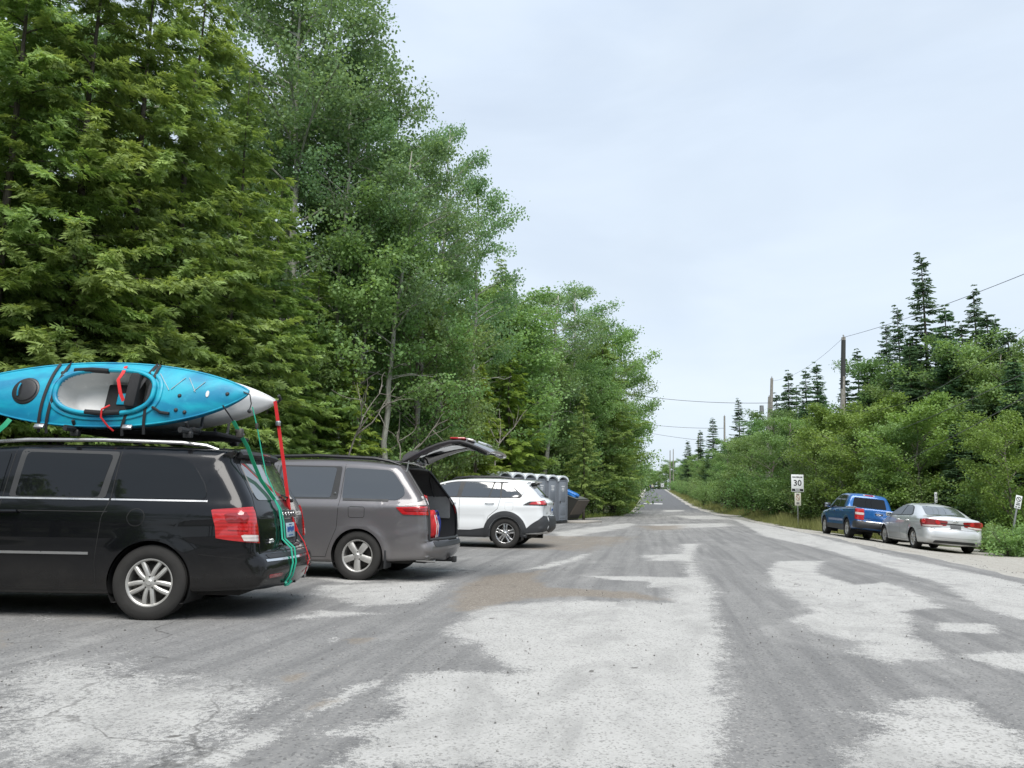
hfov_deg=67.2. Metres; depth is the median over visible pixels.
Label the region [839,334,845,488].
utility pole
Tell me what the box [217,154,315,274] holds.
aspen tree
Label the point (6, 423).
bow strap
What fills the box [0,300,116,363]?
alder tree
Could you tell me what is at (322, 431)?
alder tree
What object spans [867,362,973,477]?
alder tree
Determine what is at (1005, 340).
spruce tree
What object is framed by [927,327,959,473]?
spruce tree
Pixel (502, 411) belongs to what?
cedar tree
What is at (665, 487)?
alder tree
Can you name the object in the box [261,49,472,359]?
aspen tree
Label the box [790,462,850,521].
shrub
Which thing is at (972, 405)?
spruce tree
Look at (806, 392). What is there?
spruce tree
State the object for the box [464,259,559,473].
cedar tree
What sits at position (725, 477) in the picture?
spruce tree
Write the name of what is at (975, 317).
spruce tree
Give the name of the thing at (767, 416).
utility pole
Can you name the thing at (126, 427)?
cam buckle
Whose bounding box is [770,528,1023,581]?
gravel
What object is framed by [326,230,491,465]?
alder tree
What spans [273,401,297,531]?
ratchet strap
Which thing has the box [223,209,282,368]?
cedar tree
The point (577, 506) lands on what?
dumpster
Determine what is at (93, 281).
cedar tree
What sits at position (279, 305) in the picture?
cedar tree
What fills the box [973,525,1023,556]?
shrub
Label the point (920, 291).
spruce tree
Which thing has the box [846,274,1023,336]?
power line
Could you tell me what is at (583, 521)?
concrete pad
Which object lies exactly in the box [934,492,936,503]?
road sign
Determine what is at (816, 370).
spruce tree
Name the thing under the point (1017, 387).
spruce tree
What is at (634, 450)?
cedar tree
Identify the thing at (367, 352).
cedar tree
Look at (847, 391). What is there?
spruce tree
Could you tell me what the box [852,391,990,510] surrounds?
birch tree
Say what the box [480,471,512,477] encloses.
portable toilet
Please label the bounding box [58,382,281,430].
kayak
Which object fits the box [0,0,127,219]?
aspen tree
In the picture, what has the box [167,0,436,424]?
aspen tree
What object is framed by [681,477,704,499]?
shrub
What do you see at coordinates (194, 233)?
cedar tree
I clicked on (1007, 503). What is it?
shrub
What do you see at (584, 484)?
cedar tree
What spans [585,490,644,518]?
gravel edge
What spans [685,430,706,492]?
spruce tree
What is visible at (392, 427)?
alder tree
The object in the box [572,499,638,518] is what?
grass
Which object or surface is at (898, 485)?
shrub
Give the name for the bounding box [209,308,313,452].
alder tree
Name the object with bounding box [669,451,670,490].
utility pole
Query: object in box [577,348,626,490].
alder tree
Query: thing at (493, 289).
alder tree
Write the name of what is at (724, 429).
utility pole
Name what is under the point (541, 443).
cedar tree
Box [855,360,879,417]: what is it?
spruce tree
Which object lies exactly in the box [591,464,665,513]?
shrub
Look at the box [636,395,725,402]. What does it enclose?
power line
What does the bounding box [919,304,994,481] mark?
spruce tree
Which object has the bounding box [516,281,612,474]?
aspen tree
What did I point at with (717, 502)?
shrub
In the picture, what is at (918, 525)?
sedan
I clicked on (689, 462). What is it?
alder tree
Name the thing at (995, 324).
spruce tree
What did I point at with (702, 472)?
alder tree
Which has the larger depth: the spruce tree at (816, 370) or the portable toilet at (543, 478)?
the spruce tree at (816, 370)
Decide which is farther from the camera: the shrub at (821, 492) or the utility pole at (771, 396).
the utility pole at (771, 396)
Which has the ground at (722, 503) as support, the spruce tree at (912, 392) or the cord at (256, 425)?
the spruce tree at (912, 392)
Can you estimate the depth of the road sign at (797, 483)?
38.96 m
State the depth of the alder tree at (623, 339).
58.87 m
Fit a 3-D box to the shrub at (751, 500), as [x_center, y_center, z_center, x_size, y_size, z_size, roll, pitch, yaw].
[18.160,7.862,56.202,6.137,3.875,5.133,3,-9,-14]
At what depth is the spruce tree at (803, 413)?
55.60 m
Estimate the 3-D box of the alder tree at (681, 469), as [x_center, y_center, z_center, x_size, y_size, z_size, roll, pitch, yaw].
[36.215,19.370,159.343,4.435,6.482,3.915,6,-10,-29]
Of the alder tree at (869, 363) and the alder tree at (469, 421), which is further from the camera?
the alder tree at (869, 363)
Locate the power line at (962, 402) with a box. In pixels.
[862,373,1023,442]
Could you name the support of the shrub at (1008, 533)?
on the gravel shoulder
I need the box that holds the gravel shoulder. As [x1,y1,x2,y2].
[664,489,1023,578]
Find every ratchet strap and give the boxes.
[232,420,275,499]
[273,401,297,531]
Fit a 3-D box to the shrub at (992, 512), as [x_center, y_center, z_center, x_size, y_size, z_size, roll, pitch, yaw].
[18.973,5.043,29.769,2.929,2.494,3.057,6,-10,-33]
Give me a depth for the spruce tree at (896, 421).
37.50 m
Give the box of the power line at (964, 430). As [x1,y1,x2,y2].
[844,397,1023,485]
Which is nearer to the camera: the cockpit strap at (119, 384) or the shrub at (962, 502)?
the cockpit strap at (119, 384)
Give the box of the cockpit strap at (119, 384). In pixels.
[117,366,127,400]
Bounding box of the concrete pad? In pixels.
[567,520,601,523]
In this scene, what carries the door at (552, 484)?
in the portable toilet at (552, 487)
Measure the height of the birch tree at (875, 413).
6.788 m
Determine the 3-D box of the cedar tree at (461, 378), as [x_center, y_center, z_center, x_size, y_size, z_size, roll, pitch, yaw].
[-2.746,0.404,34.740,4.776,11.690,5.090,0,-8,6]
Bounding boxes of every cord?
[100,405,113,430]
[252,407,275,495]
[274,499,293,580]
[275,499,296,580]
[296,530,309,573]
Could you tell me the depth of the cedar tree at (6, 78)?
16.51 m
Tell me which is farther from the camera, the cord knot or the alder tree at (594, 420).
the alder tree at (594, 420)
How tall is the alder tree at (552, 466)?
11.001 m
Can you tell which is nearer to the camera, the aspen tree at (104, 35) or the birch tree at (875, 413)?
the aspen tree at (104, 35)
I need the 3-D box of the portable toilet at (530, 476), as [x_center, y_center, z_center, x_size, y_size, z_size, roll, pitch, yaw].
[0.289,5.084,34.243,1.240,2.240,1.210,-3,-9,28]
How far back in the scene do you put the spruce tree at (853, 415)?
43.65 m
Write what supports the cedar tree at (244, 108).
on the ground at (722, 503)
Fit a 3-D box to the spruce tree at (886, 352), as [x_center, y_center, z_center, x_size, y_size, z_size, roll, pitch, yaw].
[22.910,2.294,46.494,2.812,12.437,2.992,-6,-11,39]
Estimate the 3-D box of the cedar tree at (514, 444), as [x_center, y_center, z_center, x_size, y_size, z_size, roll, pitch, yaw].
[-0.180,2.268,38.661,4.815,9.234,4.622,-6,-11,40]
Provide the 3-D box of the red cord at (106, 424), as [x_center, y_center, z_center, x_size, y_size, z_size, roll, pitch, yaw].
[-4.169,0.348,7.949,0.022,0.277,0.148,-7,-11,43]
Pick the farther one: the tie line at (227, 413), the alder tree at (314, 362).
the alder tree at (314, 362)
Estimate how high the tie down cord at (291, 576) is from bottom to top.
0.866 m
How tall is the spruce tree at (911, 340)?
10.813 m
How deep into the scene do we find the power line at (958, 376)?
27.41 m
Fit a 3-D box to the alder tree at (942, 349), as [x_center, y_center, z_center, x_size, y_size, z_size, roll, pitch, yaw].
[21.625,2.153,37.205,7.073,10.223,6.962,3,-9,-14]
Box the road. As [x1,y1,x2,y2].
[631,489,720,515]
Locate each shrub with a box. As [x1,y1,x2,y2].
[571,457,629,515]
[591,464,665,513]
[594,457,659,515]
[674,477,687,492]
[680,477,721,506]
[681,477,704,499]
[685,483,701,498]
[705,470,747,511]
[708,485,726,504]
[720,466,787,516]
[738,465,806,516]
[768,470,833,522]
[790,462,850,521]
[856,468,928,510]
[874,469,956,505]
[898,471,1016,511]
[933,477,1011,519]
[940,469,1022,530]
[946,490,1012,529]
[951,472,1023,530]
[955,484,1022,530]
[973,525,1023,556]
[979,518,1008,551]
[988,495,1023,530]
[991,520,1023,555]
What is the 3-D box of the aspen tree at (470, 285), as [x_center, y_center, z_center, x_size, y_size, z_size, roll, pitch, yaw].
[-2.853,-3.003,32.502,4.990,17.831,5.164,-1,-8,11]
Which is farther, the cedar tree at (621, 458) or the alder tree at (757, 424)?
the alder tree at (757, 424)
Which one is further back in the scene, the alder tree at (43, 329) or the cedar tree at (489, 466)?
the cedar tree at (489, 466)
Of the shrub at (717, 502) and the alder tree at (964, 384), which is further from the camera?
the shrub at (717, 502)
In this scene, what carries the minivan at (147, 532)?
on the parking lot
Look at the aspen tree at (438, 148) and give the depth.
24.47 m
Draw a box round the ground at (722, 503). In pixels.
[571,489,978,548]
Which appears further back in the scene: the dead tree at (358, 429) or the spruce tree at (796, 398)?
the spruce tree at (796, 398)
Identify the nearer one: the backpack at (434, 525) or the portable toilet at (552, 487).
the backpack at (434, 525)
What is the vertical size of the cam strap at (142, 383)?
0.794 m
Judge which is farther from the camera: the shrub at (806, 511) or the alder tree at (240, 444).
the shrub at (806, 511)
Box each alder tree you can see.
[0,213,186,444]
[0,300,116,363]
[80,275,216,446]
[141,345,188,445]
[175,368,254,449]
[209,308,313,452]
[256,317,350,458]
[269,173,461,468]
[281,347,354,433]
[305,375,394,456]
[307,391,367,450]
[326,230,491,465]
[331,358,405,446]
[356,327,428,384]
[361,404,413,454]
[362,286,509,482]
[373,382,447,478]
[402,322,504,479]
[427,265,534,470]
[430,285,574,470]
[476,329,568,474]
[501,351,582,487]
[517,346,591,485]
[523,351,600,494]
[543,339,599,487]
[543,359,627,476]
[545,357,625,470]
[560,354,634,497]
[577,320,664,485]
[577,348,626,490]
[596,401,660,512]
[612,357,663,468]
[617,379,645,466]
[641,463,654,488]
[651,471,668,488]
[653,459,678,487]
[654,466,675,488]
[672,458,686,480]
[677,463,687,481]
[683,454,704,480]
[688,461,701,488]
[690,470,703,493]
[697,459,712,484]
[704,437,750,510]
[706,457,721,501]
[715,451,732,473]
[716,436,781,508]
[726,407,813,512]
[728,433,764,501]
[735,418,766,477]
[747,415,828,514]
[760,450,793,492]
[781,437,838,515]
[815,434,890,503]
[816,353,898,445]
[837,369,930,472]
[850,421,946,508]
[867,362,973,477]
[885,327,1020,498]
[924,344,1021,469]
[934,336,1023,492]
[995,393,1023,486]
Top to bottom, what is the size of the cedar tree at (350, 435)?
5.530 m
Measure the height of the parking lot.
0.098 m
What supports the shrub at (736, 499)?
on the ground at (722, 503)
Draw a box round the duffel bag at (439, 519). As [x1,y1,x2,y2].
[435,510,440,537]
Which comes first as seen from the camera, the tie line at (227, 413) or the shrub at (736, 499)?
the tie line at (227, 413)
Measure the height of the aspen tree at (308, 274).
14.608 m
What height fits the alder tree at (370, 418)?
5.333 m
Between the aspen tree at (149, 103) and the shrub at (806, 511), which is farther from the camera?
the shrub at (806, 511)
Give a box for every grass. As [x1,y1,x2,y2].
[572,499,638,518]
[669,490,733,513]
[722,507,881,538]
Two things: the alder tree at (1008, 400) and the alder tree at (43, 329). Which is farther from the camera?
the alder tree at (1008, 400)
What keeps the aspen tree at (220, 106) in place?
on the ground at (722, 503)
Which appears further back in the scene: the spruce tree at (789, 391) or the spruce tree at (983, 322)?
the spruce tree at (789, 391)
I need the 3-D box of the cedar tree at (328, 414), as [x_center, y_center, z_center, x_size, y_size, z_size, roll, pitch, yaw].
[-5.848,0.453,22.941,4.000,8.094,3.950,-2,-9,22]
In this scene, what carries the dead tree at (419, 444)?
on the ground at (722, 503)
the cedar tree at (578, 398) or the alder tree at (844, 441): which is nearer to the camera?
the alder tree at (844, 441)
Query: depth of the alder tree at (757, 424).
70.86 m
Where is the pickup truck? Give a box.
[821,493,897,542]
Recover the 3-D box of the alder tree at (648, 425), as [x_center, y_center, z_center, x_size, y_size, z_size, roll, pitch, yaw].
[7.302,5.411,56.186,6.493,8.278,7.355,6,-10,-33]
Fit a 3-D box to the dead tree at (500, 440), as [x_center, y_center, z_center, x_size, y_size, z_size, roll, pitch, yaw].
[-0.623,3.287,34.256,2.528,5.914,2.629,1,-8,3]
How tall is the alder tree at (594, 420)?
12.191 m
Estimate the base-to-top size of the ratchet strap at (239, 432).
0.806 m
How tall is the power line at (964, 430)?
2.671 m
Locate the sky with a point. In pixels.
(758, 184)
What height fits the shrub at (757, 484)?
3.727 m
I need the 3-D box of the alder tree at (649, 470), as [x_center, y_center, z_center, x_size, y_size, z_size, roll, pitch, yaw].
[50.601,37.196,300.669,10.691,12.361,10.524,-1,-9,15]
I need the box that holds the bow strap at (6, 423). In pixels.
[0,418,11,432]
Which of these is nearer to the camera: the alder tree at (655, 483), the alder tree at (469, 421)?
the alder tree at (469, 421)
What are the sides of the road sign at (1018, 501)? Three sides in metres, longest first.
1.893 x 0.190 x 0.068 m
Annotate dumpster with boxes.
[567,495,589,519]
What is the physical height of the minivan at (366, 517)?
2.115 m
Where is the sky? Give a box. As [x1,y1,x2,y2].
[5,0,1023,488]
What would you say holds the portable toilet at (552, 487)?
on the parking lot
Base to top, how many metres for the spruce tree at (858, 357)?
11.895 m
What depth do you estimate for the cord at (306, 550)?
8.66 m
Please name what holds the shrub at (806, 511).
on the ground at (722, 503)
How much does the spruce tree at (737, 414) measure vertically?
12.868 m
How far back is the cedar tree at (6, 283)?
13.47 m
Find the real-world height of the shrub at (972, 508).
2.367 m
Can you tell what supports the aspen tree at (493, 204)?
on the ground at (722, 503)
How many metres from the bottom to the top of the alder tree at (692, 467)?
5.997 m
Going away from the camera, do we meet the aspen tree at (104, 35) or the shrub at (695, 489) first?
the aspen tree at (104, 35)
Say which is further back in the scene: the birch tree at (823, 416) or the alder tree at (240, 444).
the birch tree at (823, 416)
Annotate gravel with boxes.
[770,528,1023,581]
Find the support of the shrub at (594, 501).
on the ground at (722, 503)
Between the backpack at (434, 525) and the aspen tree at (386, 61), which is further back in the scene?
the aspen tree at (386, 61)
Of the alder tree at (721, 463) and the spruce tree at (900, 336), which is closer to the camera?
the spruce tree at (900, 336)
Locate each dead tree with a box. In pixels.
[331,372,403,454]
[397,411,448,466]
[487,403,525,469]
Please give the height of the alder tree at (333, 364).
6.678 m
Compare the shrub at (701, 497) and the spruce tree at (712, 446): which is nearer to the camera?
the shrub at (701, 497)
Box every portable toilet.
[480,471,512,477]
[510,472,524,479]
[523,473,536,480]
[535,474,547,495]
[546,475,558,522]
[557,476,568,522]
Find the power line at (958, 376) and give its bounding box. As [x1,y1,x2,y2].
[847,330,1023,410]
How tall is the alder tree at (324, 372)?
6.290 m
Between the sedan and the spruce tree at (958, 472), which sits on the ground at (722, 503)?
the spruce tree at (958, 472)
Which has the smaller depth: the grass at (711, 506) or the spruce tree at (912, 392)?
the spruce tree at (912, 392)
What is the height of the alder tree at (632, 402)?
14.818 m
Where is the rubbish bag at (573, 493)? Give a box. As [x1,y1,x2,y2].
[568,489,578,497]
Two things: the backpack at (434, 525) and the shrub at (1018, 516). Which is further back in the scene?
the shrub at (1018, 516)
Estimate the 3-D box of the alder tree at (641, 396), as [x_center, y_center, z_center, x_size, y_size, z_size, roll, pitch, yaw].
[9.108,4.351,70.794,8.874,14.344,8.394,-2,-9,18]
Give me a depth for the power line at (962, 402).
27.41 m
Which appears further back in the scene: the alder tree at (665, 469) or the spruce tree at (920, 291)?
the alder tree at (665, 469)
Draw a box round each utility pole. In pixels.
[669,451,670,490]
[673,449,673,481]
[724,415,725,440]
[760,376,772,509]
[765,395,769,477]
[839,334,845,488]
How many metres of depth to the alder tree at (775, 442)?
47.90 m
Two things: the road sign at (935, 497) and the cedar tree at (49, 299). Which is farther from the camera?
the road sign at (935, 497)
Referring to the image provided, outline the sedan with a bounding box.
[880,503,982,552]
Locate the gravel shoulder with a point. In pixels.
(1000, 564)
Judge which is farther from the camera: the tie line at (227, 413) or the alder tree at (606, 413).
the alder tree at (606, 413)
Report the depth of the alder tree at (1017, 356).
35.14 m
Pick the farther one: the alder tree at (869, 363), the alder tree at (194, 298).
the alder tree at (869, 363)
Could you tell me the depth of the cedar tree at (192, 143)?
18.31 m
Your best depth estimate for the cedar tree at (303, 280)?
30.41 m
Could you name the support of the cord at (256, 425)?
attached to the minivan at (147, 532)
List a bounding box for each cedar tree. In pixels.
[0,0,173,445]
[0,0,240,446]
[0,0,275,448]
[0,40,67,371]
[0,42,96,364]
[6,99,150,301]
[26,0,307,454]
[158,155,224,343]
[171,68,324,459]
[210,181,355,458]
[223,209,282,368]
[268,267,375,458]
[294,238,335,394]
[311,351,391,458]
[358,210,473,480]
[409,279,501,481]
[441,362,511,479]
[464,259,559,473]
[472,338,556,473]
[477,330,525,461]
[496,286,559,472]
[558,327,604,482]
[562,387,609,519]
[575,324,651,513]
[579,341,640,508]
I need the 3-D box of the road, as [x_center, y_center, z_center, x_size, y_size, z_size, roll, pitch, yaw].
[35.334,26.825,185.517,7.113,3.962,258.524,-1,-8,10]
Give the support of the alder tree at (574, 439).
on the ground at (722, 503)
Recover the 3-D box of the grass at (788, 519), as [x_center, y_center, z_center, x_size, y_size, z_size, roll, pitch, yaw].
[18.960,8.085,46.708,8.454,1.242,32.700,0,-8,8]
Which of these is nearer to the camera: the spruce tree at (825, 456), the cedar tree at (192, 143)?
the cedar tree at (192, 143)
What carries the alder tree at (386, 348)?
on the ground at (722, 503)
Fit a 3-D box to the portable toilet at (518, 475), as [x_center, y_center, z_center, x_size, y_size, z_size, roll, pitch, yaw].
[-0.258,4.929,33.246,1.240,2.240,1.210,-3,-9,28]
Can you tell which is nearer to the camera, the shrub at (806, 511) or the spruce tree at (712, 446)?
the shrub at (806, 511)
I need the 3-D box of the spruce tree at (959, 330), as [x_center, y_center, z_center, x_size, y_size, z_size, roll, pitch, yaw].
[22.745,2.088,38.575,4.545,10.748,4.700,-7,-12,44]
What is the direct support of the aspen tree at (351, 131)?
on the ground at (722, 503)
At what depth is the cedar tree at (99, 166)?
20.79 m
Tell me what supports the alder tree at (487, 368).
on the ground at (722, 503)
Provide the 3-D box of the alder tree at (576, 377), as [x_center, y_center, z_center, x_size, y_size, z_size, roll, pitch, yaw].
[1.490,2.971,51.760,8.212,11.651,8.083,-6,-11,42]
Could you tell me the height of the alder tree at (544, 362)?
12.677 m
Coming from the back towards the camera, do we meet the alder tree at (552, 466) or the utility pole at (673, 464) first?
the utility pole at (673, 464)
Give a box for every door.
[537,480,545,493]
[548,481,555,517]
[559,481,565,519]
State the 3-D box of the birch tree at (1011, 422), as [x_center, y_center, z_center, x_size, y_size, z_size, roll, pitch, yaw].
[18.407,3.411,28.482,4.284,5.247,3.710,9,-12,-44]
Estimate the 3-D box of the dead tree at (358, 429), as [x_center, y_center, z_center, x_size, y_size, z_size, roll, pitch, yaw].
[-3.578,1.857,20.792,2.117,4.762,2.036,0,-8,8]
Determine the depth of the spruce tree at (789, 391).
64.07 m
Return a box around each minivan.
[0,416,311,619]
[274,437,505,579]
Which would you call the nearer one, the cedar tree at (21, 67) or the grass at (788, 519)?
the cedar tree at (21, 67)
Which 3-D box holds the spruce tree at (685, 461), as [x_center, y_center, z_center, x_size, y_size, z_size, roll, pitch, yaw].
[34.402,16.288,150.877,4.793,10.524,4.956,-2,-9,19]
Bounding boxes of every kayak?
[0,362,251,428]
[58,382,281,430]
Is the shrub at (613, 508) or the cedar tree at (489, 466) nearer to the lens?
the cedar tree at (489, 466)
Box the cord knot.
[284,580,291,585]
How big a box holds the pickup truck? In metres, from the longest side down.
5.300 x 2.260 x 1.761 m
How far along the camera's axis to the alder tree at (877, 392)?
43.78 m
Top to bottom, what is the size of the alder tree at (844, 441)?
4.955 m
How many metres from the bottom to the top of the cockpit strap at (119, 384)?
0.396 m
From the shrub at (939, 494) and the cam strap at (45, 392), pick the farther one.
the shrub at (939, 494)
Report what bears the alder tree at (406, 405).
on the ground at (722, 503)
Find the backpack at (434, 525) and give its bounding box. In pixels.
[430,510,438,537]
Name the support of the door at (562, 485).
in the portable toilet at (562, 509)
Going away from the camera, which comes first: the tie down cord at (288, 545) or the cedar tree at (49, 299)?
the tie down cord at (288, 545)
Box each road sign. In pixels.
[791,474,803,522]
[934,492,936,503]
[1012,495,1021,535]
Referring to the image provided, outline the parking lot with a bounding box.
[0,514,1023,767]
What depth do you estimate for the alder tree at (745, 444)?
54.28 m
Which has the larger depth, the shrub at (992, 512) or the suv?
the shrub at (992, 512)
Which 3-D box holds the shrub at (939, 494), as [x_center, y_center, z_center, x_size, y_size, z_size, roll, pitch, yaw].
[18.801,5.103,32.783,4.268,3.222,5.104,6,-10,-30]
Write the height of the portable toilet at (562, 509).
2.240 m
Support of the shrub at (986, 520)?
on the ground at (722, 503)
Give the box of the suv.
[440,475,555,547]
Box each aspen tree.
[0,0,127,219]
[0,0,218,257]
[43,0,188,240]
[122,71,314,305]
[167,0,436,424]
[174,0,414,446]
[207,0,442,443]
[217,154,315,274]
[256,93,436,454]
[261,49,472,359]
[282,233,365,347]
[314,133,497,458]
[373,171,488,449]
[405,119,503,482]
[416,168,529,470]
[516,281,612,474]
[544,280,629,488]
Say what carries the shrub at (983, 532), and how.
on the gravel shoulder
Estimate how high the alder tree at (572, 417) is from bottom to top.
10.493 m
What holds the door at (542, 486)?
in the portable toilet at (543, 478)
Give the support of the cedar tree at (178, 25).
on the ground at (722, 503)
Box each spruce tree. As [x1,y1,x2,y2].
[676,440,692,489]
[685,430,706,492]
[696,419,720,480]
[702,452,712,493]
[719,449,727,503]
[726,398,747,453]
[761,392,784,475]
[774,370,799,490]
[782,385,802,466]
[783,411,818,513]
[790,368,814,465]
[803,362,830,459]
[807,404,831,512]
[821,374,854,511]
[845,401,859,487]
[849,348,864,400]
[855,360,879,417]
[875,322,898,423]
[882,388,929,501]
[883,305,907,393]
[891,338,926,399]
[895,341,940,479]
[899,252,945,395]
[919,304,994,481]
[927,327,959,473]
[933,423,993,520]
[950,321,978,390]
[955,385,1015,483]
[962,284,991,352]
[967,311,1003,469]
[982,328,1021,487]
[983,362,1023,496]
[989,315,1004,348]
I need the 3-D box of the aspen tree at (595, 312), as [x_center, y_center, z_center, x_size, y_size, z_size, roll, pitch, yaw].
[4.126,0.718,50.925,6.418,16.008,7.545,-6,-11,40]
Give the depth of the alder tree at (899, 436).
34.03 m
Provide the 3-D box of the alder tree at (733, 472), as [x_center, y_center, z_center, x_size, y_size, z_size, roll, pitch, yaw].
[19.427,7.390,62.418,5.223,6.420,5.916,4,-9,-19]
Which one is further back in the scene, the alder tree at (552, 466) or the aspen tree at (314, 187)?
the alder tree at (552, 466)
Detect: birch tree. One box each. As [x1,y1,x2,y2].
[780,400,880,509]
[808,391,949,505]
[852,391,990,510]
[952,408,1023,526]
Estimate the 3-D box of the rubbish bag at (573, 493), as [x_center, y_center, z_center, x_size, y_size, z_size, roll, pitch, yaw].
[3.014,5.592,39.365,0.872,0.282,0.597,21,1,26]
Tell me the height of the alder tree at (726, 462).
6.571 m
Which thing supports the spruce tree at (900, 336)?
on the ground at (722, 503)
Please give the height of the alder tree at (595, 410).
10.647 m
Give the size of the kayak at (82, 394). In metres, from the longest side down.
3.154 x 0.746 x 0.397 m
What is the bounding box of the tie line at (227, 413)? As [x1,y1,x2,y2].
[222,405,233,420]
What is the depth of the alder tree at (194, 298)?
18.05 m
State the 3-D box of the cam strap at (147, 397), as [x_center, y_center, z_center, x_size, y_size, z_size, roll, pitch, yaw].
[-3.771,0.161,8.142,0.049,0.766,0.322,0,-8,8]
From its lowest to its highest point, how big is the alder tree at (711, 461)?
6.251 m
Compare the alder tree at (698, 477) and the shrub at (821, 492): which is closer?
the shrub at (821, 492)
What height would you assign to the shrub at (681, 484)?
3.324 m
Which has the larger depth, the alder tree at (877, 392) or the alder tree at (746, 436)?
the alder tree at (746, 436)
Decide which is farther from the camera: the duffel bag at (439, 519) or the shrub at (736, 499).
the shrub at (736, 499)
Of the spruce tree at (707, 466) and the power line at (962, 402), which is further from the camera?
the spruce tree at (707, 466)
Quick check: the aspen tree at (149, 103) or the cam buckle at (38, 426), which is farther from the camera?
the aspen tree at (149, 103)
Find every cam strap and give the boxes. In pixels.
[37,363,61,431]
[44,362,72,432]
[120,363,158,435]
[142,364,161,433]
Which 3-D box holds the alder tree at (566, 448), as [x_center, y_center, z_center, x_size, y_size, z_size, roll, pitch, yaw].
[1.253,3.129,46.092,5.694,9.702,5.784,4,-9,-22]
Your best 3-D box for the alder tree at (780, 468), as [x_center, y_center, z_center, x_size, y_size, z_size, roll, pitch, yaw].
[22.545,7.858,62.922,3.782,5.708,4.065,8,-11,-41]
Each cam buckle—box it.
[33,424,44,428]
[121,425,132,429]
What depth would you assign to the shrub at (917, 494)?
32.51 m
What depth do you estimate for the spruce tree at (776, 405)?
69.12 m
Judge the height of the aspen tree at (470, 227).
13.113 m
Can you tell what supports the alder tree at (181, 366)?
on the ground at (722, 503)
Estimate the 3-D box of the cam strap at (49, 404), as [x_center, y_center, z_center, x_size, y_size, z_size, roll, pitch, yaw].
[-4.747,0.141,8.148,0.072,0.783,0.334,-2,-9,17]
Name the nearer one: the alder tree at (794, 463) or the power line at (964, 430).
the power line at (964, 430)
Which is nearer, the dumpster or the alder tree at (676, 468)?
the dumpster

